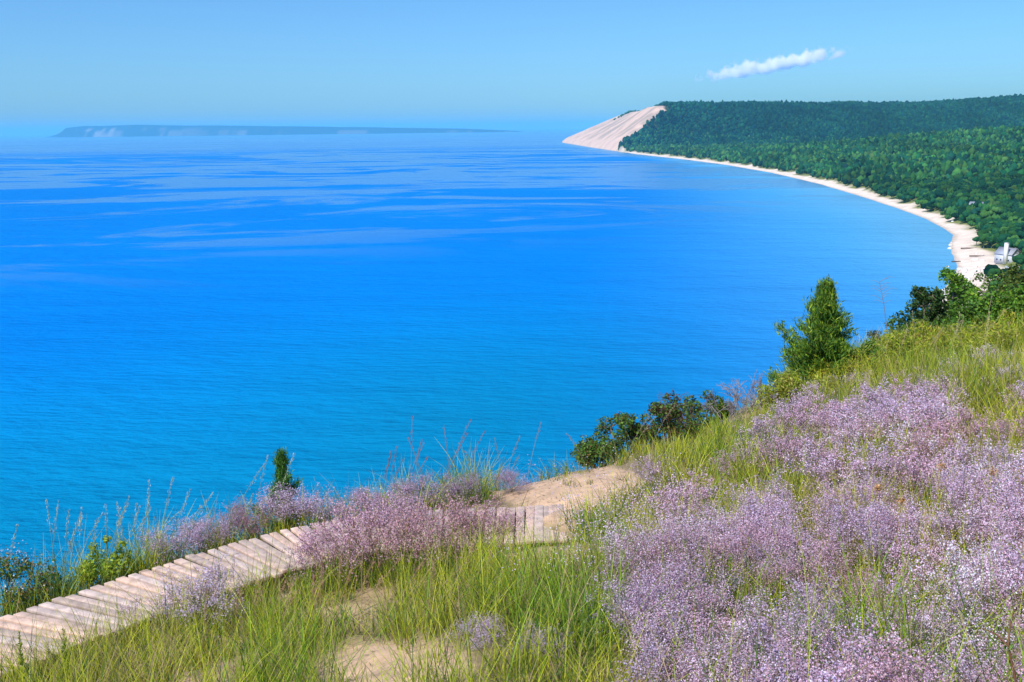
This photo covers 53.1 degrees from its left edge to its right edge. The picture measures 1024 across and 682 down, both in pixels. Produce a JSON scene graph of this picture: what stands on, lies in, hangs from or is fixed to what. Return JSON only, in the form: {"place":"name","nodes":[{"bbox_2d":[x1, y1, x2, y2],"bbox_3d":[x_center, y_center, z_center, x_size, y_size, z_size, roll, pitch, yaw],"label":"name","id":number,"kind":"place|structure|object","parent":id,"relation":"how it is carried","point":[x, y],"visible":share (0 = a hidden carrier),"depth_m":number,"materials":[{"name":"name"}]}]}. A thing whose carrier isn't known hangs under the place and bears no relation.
{"place":"outdoors","nodes":[
{"label":"outdoors","id":0,"kind":"place"},
{"bbox_2d":[50,125,521,136],"bbox_3d":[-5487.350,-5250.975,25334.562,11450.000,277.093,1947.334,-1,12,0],"label":"island","id":1,"kind":"structure","parent":0,"point":[133,130],"depth_m":24617.06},
{"bbox_2d":[0,129,956,611],"bbox_3d":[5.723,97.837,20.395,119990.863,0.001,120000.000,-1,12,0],"label":"lake water","id":2,"kind":"structure","parent":0,"point":[202,319],"depth_m":608.29,"materials":[{"name":"liquid"}]},
{"bbox_2d":[0,0,1023,135],"label":"sky","id":3,"kind":"structure","parent":0,"point":[459,64],"materials":[{"name":"blue"}]},
{"bbox_2d":[2,106,1023,681],"bbox_3d":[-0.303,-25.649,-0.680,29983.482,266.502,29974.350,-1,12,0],"label":"bluff ground","id":4,"kind":"structure","parent":0,"point":[512,500],"depth_m":9.24,"materials":[{"name":"sand"}]},
{"bbox_2d":[15,630,31,681],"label":"green spire plant","id":5,"kind":"object","parent":4,"relation":"on","point":[21,652],"visible":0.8,"depth_m":7.37,"materials":[{"name":"green plant"}]},
{"bbox_2d":[0,540,68,614],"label":"leafy bush","id":6,"kind":"object","parent":4,"relation":"on","point":[20,570],"visible":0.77,"depth_m":10.81,"materials":[{"name":"green plant"}]},
{"bbox_2d":[61,627,73,680],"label":"green spire plant","id":7,"kind":"object","parent":4,"relation":"on","point":[65,656],"visible":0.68,"depth_m":7.88,"materials":[{"name":"green plant"}]},
{"bbox_2d":[1,499,183,605],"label":"seeding grass","id":8,"kind":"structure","parent":4,"relation":"on","point":[64,577],"depth_m":10.77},
{"bbox_2d":[38,496,157,590],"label":"seeding grass","id":9,"kind":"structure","parent":4,"relation":"on","point":[118,522],"depth_m":10.98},
{"bbox_2d":[72,535,144,584],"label":"leafy plant","id":10,"kind":"object","parent":4,"relation":"on","point":[91,576],"visible":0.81,"depth_m":11.09,"materials":[{"name":"green plant"}]},
{"bbox_2d":[116,588,180,636],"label":"flowering plant","id":11,"kind":"object","parent":4,"relation":"on","point":[149,608],"visible":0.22,"depth_m":9.95,"materials":[{"name":"purple plant"}]},
{"bbox_2d":[114,477,220,569],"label":"seeding grass","id":12,"kind":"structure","parent":4,"relation":"on","point":[156,532],"depth_m":11.59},
{"bbox_2d":[136,512,210,563],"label":"flowering plant","id":13,"kind":"object","parent":4,"relation":"on","point":[177,539],"visible":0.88,"depth_m":11.75,"materials":[{"name":"purple plant"}]},
{"bbox_2d":[154,548,255,638],"bbox_3d":[-2.703,2.288,9.099,0.936,0.627,1.023,-5,12,-19],"label":"flowering plant","id":14,"kind":"object","parent":4,"relation":"on","point":[209,575],"visible":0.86,"depth_m":9.09,"materials":[{"name":"purple plant"}]},
{"bbox_2d":[176,508,240,552],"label":"flowering plant","id":15,"kind":"object","parent":4,"relation":"on","point":[222,526],"visible":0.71,"depth_m":12.06,"materials":[{"name":"purple plant"}]},
{"bbox_2d":[181,453,294,554],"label":"seeding grass","id":16,"kind":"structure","parent":4,"relation":"on","point":[249,504],"depth_m":12.17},
{"bbox_2d":[176,576,321,665],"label":"seeding grass","id":17,"kind":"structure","parent":4,"relation":"on","point":[261,595],"depth_m":8.51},
{"bbox_2d":[213,495,285,539],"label":"flowering plant","id":18,"kind":"object","parent":4,"relation":"on","point":[246,520],"visible":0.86,"depth_m":12.42,"materials":[{"name":"purple plant"}]},
{"bbox_2d":[249,447,312,529],"bbox_3d":[-3.022,2.063,13.390,0.771,1.459,0.672,4,13,22],"label":"juniper tree","id":19,"kind":"object","parent":4,"relation":"on","point":[281,460],"visible":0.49,"depth_m":13.23,"materials":[{"name":"green plant"}]},
{"bbox_2d":[0,504,566,680],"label":"boardwalk","id":20,"kind":"structure","parent":4,"relation":"on","point":[16,622],"depth_m":10.65,"materials":[{"name":"brown wood"}]},
{"bbox_2d":[251,482,333,527],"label":"flowering plant","id":21,"kind":"object","parent":4,"relation":"on","point":[286,503],"visible":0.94,"depth_m":12.67,"materials":[{"name":"purple plant"}]},
{"bbox_2d":[278,509,378,592],"bbox_3d":[-1.772,2.104,10.064,0.963,0.690,1.120,-1,12,0],"label":"flowering plant","id":22,"kind":"object","parent":4,"relation":"on","point":[306,550],"visible":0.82,"depth_m":9.94,"materials":[{"name":"purple plant"}]},
{"bbox_2d":[304,497,352,519],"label":"flowering plant","id":23,"kind":"object","parent":4,"relation":"on","point":[332,509],"visible":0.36,"depth_m":13.41,"materials":[{"name":"purple plant"}]},
{"bbox_2d":[258,548,427,630],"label":"seeding grass","id":24,"kind":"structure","parent":4,"relation":"on","point":[322,574],"depth_m":8.81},
{"bbox_2d":[315,513,415,586],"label":"seeding grass","id":25,"kind":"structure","parent":4,"relation":"on","point":[324,526],"depth_m":10.04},
{"bbox_2d":[298,487,434,575],"bbox_3d":[-1.450,1.936,10.196,1.230,0.975,1.187,4,13,23],"label":"flowering plant","id":26,"kind":"object","parent":4,"relation":"on","point":[360,526],"visible":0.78,"depth_m":10.17,"materials":[{"name":"purple plant"}]},
{"bbox_2d":[340,486,393,510],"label":"flowering plant","id":27,"kind":"object","parent":4,"relation":"on","point":[359,496],"visible":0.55,"depth_m":13.45,"materials":[{"name":"purple plant"}]},
{"bbox_2d":[356,483,433,534],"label":"flowering plant","id":28,"kind":"object","parent":4,"relation":"on","point":[395,502],"visible":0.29,"depth_m":12.23,"materials":[{"name":"purple plant"}]},
{"bbox_2d":[370,438,429,511],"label":"seeding grass","id":29,"kind":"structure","parent":4,"relation":"on","point":[418,453],"depth_m":13.54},
{"bbox_2d":[386,469,453,507],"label":"flowering plant","id":30,"kind":"object","parent":4,"relation":"on","point":[410,489],"visible":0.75,"depth_m":13.25,"materials":[{"name":"purple plant"}]},
{"bbox_2d":[349,498,495,572],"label":"seeding grass","id":31,"kind":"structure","parent":4,"relation":"on","point":[451,533],"depth_m":10.41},
{"bbox_2d":[359,490,491,572],"bbox_3d":[-0.821,1.903,9.936,1.082,0.856,1.255,6,14,29],"label":"flowering plant","id":32,"kind":"object","parent":4,"relation":"on","point":[397,519],"visible":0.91,"depth_m":9.87,"materials":[{"name":"purple plant"}]},
{"bbox_2d":[358,535,515,622],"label":"seeding grass","id":33,"kind":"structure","parent":4,"relation":"on","point":[430,574],"depth_m":8.82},
{"bbox_2d":[404,416,485,505],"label":"seeding grass","id":34,"kind":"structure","parent":4,"relation":"on","point":[456,452],"depth_m":13.62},
{"bbox_2d":[440,467,497,502],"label":"flowering plant","id":35,"kind":"object","parent":4,"relation":"on","point":[470,484],"visible":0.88,"depth_m":13.63,"materials":[{"name":"purple plant"}]},
{"bbox_2d":[443,609,509,650],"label":"flowering plant","id":36,"kind":"object","parent":4,"relation":"on","point":[487,621],"visible":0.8,"depth_m":6.94,"materials":[{"name":"purple plant"}]},
{"bbox_2d":[419,487,538,555],"bbox_3d":[-0.356,1.869,10.542,1.260,0.836,0.963,-1,12,0],"label":"flowering plant","id":37,"kind":"object","parent":4,"relation":"on","point":[503,522],"visible":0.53,"depth_m":10.46,"materials":[{"name":"purple plant"}]},
{"bbox_2d":[461,503,515,539],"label":"flowering plant","id":38,"kind":"object","parent":4,"relation":"on","point":[496,519],"visible":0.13,"depth_m":12.05,"materials":[{"name":"purple plant"}]},
{"bbox_2d":[464,423,540,490],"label":"seeding grass","id":39,"kind":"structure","parent":4,"relation":"on","point":[509,462],"depth_m":14.55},
{"bbox_2d":[0,308,1023,681],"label":"grass","id":40,"kind":"structure","parent":4,"relation":"on","point":[88,666],"depth_m":8.05,"materials":[{"name":"plant"}]},
{"bbox_2d":[488,466,540,491],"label":"flowering plant","id":41,"kind":"object","parent":4,"relation":"on","point":[509,478],"visible":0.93,"depth_m":14.12,"materials":[{"name":"purple plant"}]},
{"bbox_2d":[39,409,1008,681],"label":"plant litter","id":42,"kind":"object","parent":4,"relation":"on","point":[455,599],"visible":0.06,"depth_m":8.98,"materials":[{"name":"brown plant"}]},
{"bbox_2d":[477,568,597,646],"bbox_3d":[0.155,1.900,7.066,0.930,0.607,1.006,8,15,37],"label":"grass tuft","id":43,"kind":"object","parent":4,"relation":"on","point":[541,613],"visible":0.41,"depth_m":7.08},
{"bbox_2d":[512,618,575,663],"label":"flowering plant","id":44,"kind":"object","parent":4,"relation":"on","point":[543,640],"visible":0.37,"depth_m":6.50,"materials":[{"name":"purple plant"}]},
{"bbox_2d":[533,450,592,479],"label":"grass tuft","id":45,"kind":"object","parent":4,"relation":"on","point":[559,468],"visible":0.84,"depth_m":15.54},
{"bbox_2d":[549,490,611,543],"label":"grass tuft","id":46,"kind":"object","parent":4,"relation":"on","point":[567,510],"visible":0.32,"depth_m":11.83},
{"bbox_2d":[512,571,661,657],"bbox_3d":[0.488,1.828,6.731,1.050,0.625,1.071,-1,12,0],"label":"grass tuft","id":47,"kind":"object","parent":4,"relation":"on","point":[576,615],"visible":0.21,"depth_m":6.75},
{"bbox_2d":[570,434,625,468],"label":"round leaved bush","id":48,"kind":"object","parent":4,"relation":"on","point":[590,449],"visible":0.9,"depth_m":16.67,"materials":[{"name":"green plant"}]},
{"bbox_2d":[595,507,602,542],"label":"green spire plant","id":49,"kind":"object","parent":4,"relation":"on","point":[597,512],"visible":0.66,"depth_m":10.48,"materials":[{"name":"green plant"}]},
{"bbox_2d":[557,510,646,561],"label":"grass tuft","id":50,"kind":"object","parent":4,"relation":"on","point":[601,537],"visible":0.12,"depth_m":9.57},
{"bbox_2d":[493,436,748,639],"bbox_3d":[0.781,1.381,7.261,1.811,1.242,2.165,-1,12,0],"label":"tall flowering plant","id":51,"kind":"object","parent":4,"relation":"on","point":[609,551],"visible":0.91,"depth_m":7.12,"materials":[{"name":"purple plant"}]},
{"bbox_2d":[567,404,674,471],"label":"seeding grass","id":52,"kind":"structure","parent":4,"relation":"on","point":[622,447],"depth_m":15.32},
{"bbox_2d":[598,472,654,526],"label":"grass tuft","id":53,"kind":"object","parent":4,"relation":"on","point":[610,500],"visible":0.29,"depth_m":12.68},
{"bbox_2d":[593,411,663,458],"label":"round leaved bush","id":54,"kind":"object","parent":4,"relation":"on","point":[626,421],"visible":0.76,"depth_m":16.86,"materials":[{"name":"green plant"}]},
{"bbox_2d":[626,452,676,484],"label":"flowering plant","id":55,"kind":"object","parent":4,"relation":"on","point":[652,471],"visible":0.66,"depth_m":12.80,"materials":[{"name":"purple plant"}]},
{"bbox_2d":[621,452,683,509],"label":"grass tuft","id":56,"kind":"object","parent":4,"relation":"on","point":[653,483],"visible":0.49,"depth_m":12.53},
{"bbox_2d":[638,388,698,437],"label":"bare shrub","id":57,"kind":"object","parent":4,"relation":"on","point":[685,423],"visible":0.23,"depth_m":18.09,"materials":[{"name":"brown plant"}]},
{"bbox_2d":[636,390,706,443],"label":"round leaved bush","id":58,"kind":"object","parent":4,"relation":"on","point":[661,410],"visible":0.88,"depth_m":16.74,"materials":[{"name":"green plant"}]},
{"bbox_2d":[681,390,734,429],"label":"round leaved bush","id":59,"kind":"object","parent":4,"relation":"on","point":[692,401],"visible":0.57,"depth_m":19.65,"materials":[{"name":"green plant"}]},
{"bbox_2d":[699,380,756,422],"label":"bare shrub","id":60,"kind":"object","parent":4,"relation":"on","point":[731,410],"visible":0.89,"depth_m":18.42,"materials":[{"name":"grey plant"}]},
{"bbox_2d":[725,553,739,630],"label":"green spire plant","id":61,"kind":"object","parent":4,"relation":"on","point":[729,570],"visible":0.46,"depth_m":6.81,"materials":[{"name":"green plant"}]},
{"bbox_2d":[715,371,767,414],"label":"bare shrub","id":62,"kind":"object","parent":4,"relation":"on","point":[738,398],"visible":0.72,"depth_m":19.08,"materials":[{"name":"grey plant"}]},
{"bbox_2d":[754,367,834,417],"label":"feathery shrub","id":63,"kind":"object","parent":4,"relation":"on","point":[783,389],"visible":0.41,"depth_m":16.51,"materials":[{"name":"green plant"}]},
{"bbox_2d":[583,344,1023,681],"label":"flower meadow","id":64,"kind":"structure","parent":4,"relation":"on","point":[838,414],"depth_m":7.28,"materials":[{"name":"purple plant"}]},
{"bbox_2d":[618,93,1023,149],"bbox_3d":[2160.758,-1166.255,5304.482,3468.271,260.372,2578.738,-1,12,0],"label":"hillside forest","id":65,"kind":"object","parent":4,"relation":"on","point":[821,120],"visible":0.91,"depth_m":4585.62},
{"bbox_2d":[619,125,1023,254],"bbox_3d":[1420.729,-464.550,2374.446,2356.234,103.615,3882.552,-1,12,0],"label":"forest","id":66,"kind":"object","parent":4,"relation":"on","point":[950,173],"visible":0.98,"depth_m":1818.36,"materials":[{"name":"plant"}]},
{"bbox_2d":[764,274,885,387],"bbox_3d":[5.588,0.005,18.334,2.165,2.456,1.685,-1,12,0],"label":"juniper tree","id":67,"kind":"object","parent":4,"relation":"on","point":[824,325],"visible":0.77,"depth_m":18.11,"materials":[{"name":"green plant"}]},
{"bbox_2d":[803,348,899,398],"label":"yellow shrub","id":68,"kind":"object","parent":4,"relation":"on","point":[858,362],"visible":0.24,"depth_m":17.79,"materials":[{"name":"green plant"}]},
{"bbox_2d":[865,330,884,347],"bbox_3d":[9.668,0.537,27.282,0.718,1.726,0.750,-4,12,-14],"label":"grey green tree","id":69,"kind":"object","parent":4,"relation":"on","point":[871,335],"visible":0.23,"depth_m":27.09,"materials":[{"name":"green plant"}]},
{"bbox_2d":[868,482,882,571],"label":"dried flower","id":70,"kind":"object","parent":4,"relation":"on","point":[878,488],"visible":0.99,"depth_m":7.62,"materials":[{"name":"brown plant"}]},
{"bbox_2d":[872,278,896,331],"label":"dead stalk","id":71,"kind":"object","parent":4,"relation":"on","point":[882,297],"visible":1,"depth_m":25.83,"materials":[{"name":"brown plant"}]},
{"bbox_2d":[892,496,905,582],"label":"dried flower","id":72,"kind":"object","parent":4,"relation":"on","point":[900,500],"visible":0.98,"depth_m":7.23,"materials":[{"name":"brown plant"}]},
{"bbox_2d":[865,328,934,371],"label":"feathery shrub","id":73,"kind":"object","parent":4,"relation":"on","point":[893,337],"visible":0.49,"depth_m":19.01,"materials":[{"name":"green plant"}]},
{"bbox_2d":[880,321,919,342],"bbox_3d":[10.840,0.427,28.746,1.360,1.988,1.200,-9,14,-35],"label":"bluff tree","id":74,"kind":"object","parent":4,"relation":"on","point":[905,327],"visible":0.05,"depth_m":28.53,"materials":[{"name":"green plant"}]},
{"bbox_2d":[884,285,954,332],"bbox_3d":[12.976,0.119,32.817,2.412,3.895,1.785,-6,13,-25],"label":"bluff tree","id":75,"kind":"object","parent":4,"relation":"on","point":[922,296],"visible":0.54,"depth_m":32.39,"materials":[{"name":"green plant"}]},
{"bbox_2d":[884,311,970,365],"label":"seeding grass","id":76,"kind":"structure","parent":4,"relation":"on","point":[935,337],"depth_m":18.82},
{"bbox_2d":[902,319,972,359],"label":"feathery shrub","id":77,"kind":"object","parent":4,"relation":"on","point":[927,332],"visible":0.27,"depth_m":21.14,"materials":[{"name":"green plant"}]},
{"bbox_2d":[932,462,946,541],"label":"dried flower","id":78,"kind":"object","parent":4,"relation":"on","point":[941,465],"visible":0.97,"depth_m":8.12,"materials":[{"name":"brown plant"}]},
{"bbox_2d":[920,266,981,322],"bbox_3d":[15.443,-0.193,35.930,2.461,4.875,2.399,-1,12,0],"label":"bluff tree","id":79,"kind":"object","parent":4,"relation":"on","point":[956,286],"visible":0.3,"depth_m":35.22,"materials":[{"name":"green plant"}]},
{"bbox_2d":[931,295,991,335],"bbox_3d":[13.841,-0.010,31.460,1.894,2.808,1.989,-1,12,0],"label":"bluff tree","id":80,"kind":"object","parent":4,"relation":"on","point":[966,312],"visible":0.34,"depth_m":31.24,"materials":[{"name":"green plant"}]},
{"bbox_2d":[933,322,1023,365],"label":"feathery shrub","id":81,"kind":"object","parent":4,"relation":"on","point":[980,332],"visible":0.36,"depth_m":17.47,"materials":[{"name":"green plant"}]},
{"bbox_2d":[977,230,988,244],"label":"broadleaf tree","id":82,"kind":"object","parent":4,"relation":"on","point":[982,231],"visible":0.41,"depth_m":822.43,"materials":[{"name":"green plant"}]},
{"bbox_2d":[981,225,989,230],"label":"broadleaf tree","id":83,"kind":"object","parent":4,"relation":"on","point":[984,227],"visible":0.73,"depth_m":833.54,"materials":[{"name":"green plant"}]},
{"bbox_2d":[964,268,1007,306],"bbox_3d":[17.904,-0.452,38.901,2.175,4.750,2.380,-1,12,0],"label":"bluff tree","id":84,"kind":"object","parent":4,"relation":"on","point":[979,277],"visible":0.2,"depth_m":38.28,"materials":[{"name":"green plant"}]},
{"bbox_2d":[954,284,1023,330],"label":"bluff tree","id":85,"kind":"object","parent":4,"relation":"on","point":[1004,300],"visible":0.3,"depth_m":32.39,"materials":[{"name":"green plant"}]},
{"bbox_2d":[982,466,996,546],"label":"dried flower","id":86,"kind":"object","parent":4,"relation":"on","point":[992,472],"visible":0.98,"depth_m":7.48,"materials":[{"name":"brown plant"}]},
{"bbox_2d":[983,264,998,283],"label":"broadleaf tree","id":87,"kind":"object","parent":4,"relation":"on","point":[988,267],"visible":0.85,"depth_m":614.51,"materials":[{"name":"green plant"}]},
{"bbox_2d":[986,235,995,248],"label":"broadleaf tree","id":88,"kind":"object","parent":4,"relation":"on","point":[989,239],"visible":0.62,"depth_m":796.94,"materials":[{"name":"green plant"}]},
{"bbox_2d":[987,268,1000,277],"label":"broadleaf tree","id":89,"kind":"object","parent":4,"relation":"on","point":[993,271],"visible":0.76,"depth_m":611.17,"materials":[{"name":"green plant"}]},
{"bbox_2d":[993,234,1004,242],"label":"broadleaf tree","id":90,"kind":"object","parent":4,"relation":"on","point":[995,237],"visible":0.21,"depth_m":778.06,"materials":[{"name":"green plant"}]},
{"bbox_2d":[982,608,1016,681],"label":"forked stem","id":91,"kind":"object","parent":4,"relation":"on","point":[1009,644],"visible":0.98,"depth_m":3.90,"materials":[{"name":"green plant"}]},
{"bbox_2d":[979,309,1023,344],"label":"feathery shrub","id":92,"kind":"object","parent":4,"relation":"on","point":[1004,317],"visible":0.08,"depth_m":20.08,"materials":[{"name":"green plant"}]},
{"bbox_2d":[997,234,1010,241],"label":"broadleaf tree","id":93,"kind":"object","parent":4,"relation":"on","point":[1002,237],"visible":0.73,"depth_m":766.55,"materials":[{"name":"green plant"}]},
{"bbox_2d":[990,264,1023,309],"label":"bluff tree","id":94,"kind":"object","parent":4,"relation":"on","point":[1012,276],"visible":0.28,"depth_m":37.43,"materials":[{"name":"green plant"}]},
{"bbox_2d":[994,242,1020,263],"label":"beach house","id":95,"kind":"structure","parent":4,"relation":"on","point":[1005,254],"depth_m":707.09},
{"bbox_2d":[1008,230,1016,235],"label":"broadleaf tree","id":96,"kind":"object","parent":4,"relation":"on","point":[1014,232],"visible":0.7,"depth_m":770.00,"materials":[{"name":"green plant"}]},
{"bbox_2d":[1009,283,1023,323],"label":"bluff tree","id":97,"kind":"object","parent":4,"relation":"on","point":[1019,291],"visible":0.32,"depth_m":33.80,"materials":[{"name":"green plant"}]},
{"bbox_2d":[1011,239,1021,247],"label":"broadleaf tree","id":98,"kind":"object","parent":4,"relation":"on","point":[1013,242],"visible":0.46,"depth_m":725.64,"materials":[{"name":"green plant"}]},
{"bbox_2d":[1012,253,1023,264],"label":"broadleaf tree","id":99,"kind":"object","parent":4,"relation":"on","point":[1018,258],"visible":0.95,"depth_m":634.98,"materials":[{"name":"green plant"}]},
{"bbox_2d":[1013,222,1023,227],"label":"broadleaf tree","id":100,"kind":"object","parent":4,"relation":"on","point":[1019,225],"visible":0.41,"depth_m":790.69,"materials":[{"name":"green plant"}]},
{"bbox_2d":[1015,239,1023,251],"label":"broadleaf tree","id":101,"kind":"object","parent":4,"relation":"on","point":[1017,242],"visible":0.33,"depth_m":720.11,"materials":[{"name":"green plant"}]},
{"bbox_2d":[1018,241,1023,250],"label":"broadleaf tree","id":102,"kind":"object","parent":4,"relation":"on","point":[1021,245],"visible":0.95,"depth_m":692.71,"materials":[{"name":"green plant"}]},
{"bbox_2d":[1018,232,1023,238],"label":"broadleaf tree","id":103,"kind":"object","parent":4,"relation":"on","point":[1020,235],"visible":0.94,"depth_m":730.82,"materials":[{"name":"green plant"}]},
{"bbox_2d":[562,106,666,150],"bbox_3d":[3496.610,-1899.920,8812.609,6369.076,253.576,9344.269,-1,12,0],"label":"sand dune","id":104,"kind":"structure","parent":0,"point":[610,134],"depth_m":4943.14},
{"bbox_2d":[613,110,639,119],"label":"dune crest grove","id":105,"kind":"object","parent":104,"relation":"on","point":[627,112],"visible":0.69,"depth_m":6107.42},
{"bbox_2d":[616,146,1004,312],"bbox_3d":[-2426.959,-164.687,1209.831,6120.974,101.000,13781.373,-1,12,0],"label":"beach","id":106,"kind":"structure","parent":0,"point":[963,235],"depth_m":1072.98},
{"bbox_2d":[978,233,990,248],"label":"broadleaf tree","id":107,"kind":"object","parent":106,"relation":"on","point":[982,237],"visible":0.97,"depth_m":801.47,"materials":[{"name":"green plant"}]},
{"bbox_2d":[1000,239,1013,247],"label":"broadleaf tree","id":108,"kind":"object","parent":106,"relation":"on","point":[1009,241],"visible":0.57,"depth_m":731.01,"materials":[{"name":"green plant"}]},
{"bbox_2d":[933,296,1023,360],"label":"seeding grass","id":109,"kind":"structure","parent":0,"point":[982,337],"depth_m":17.16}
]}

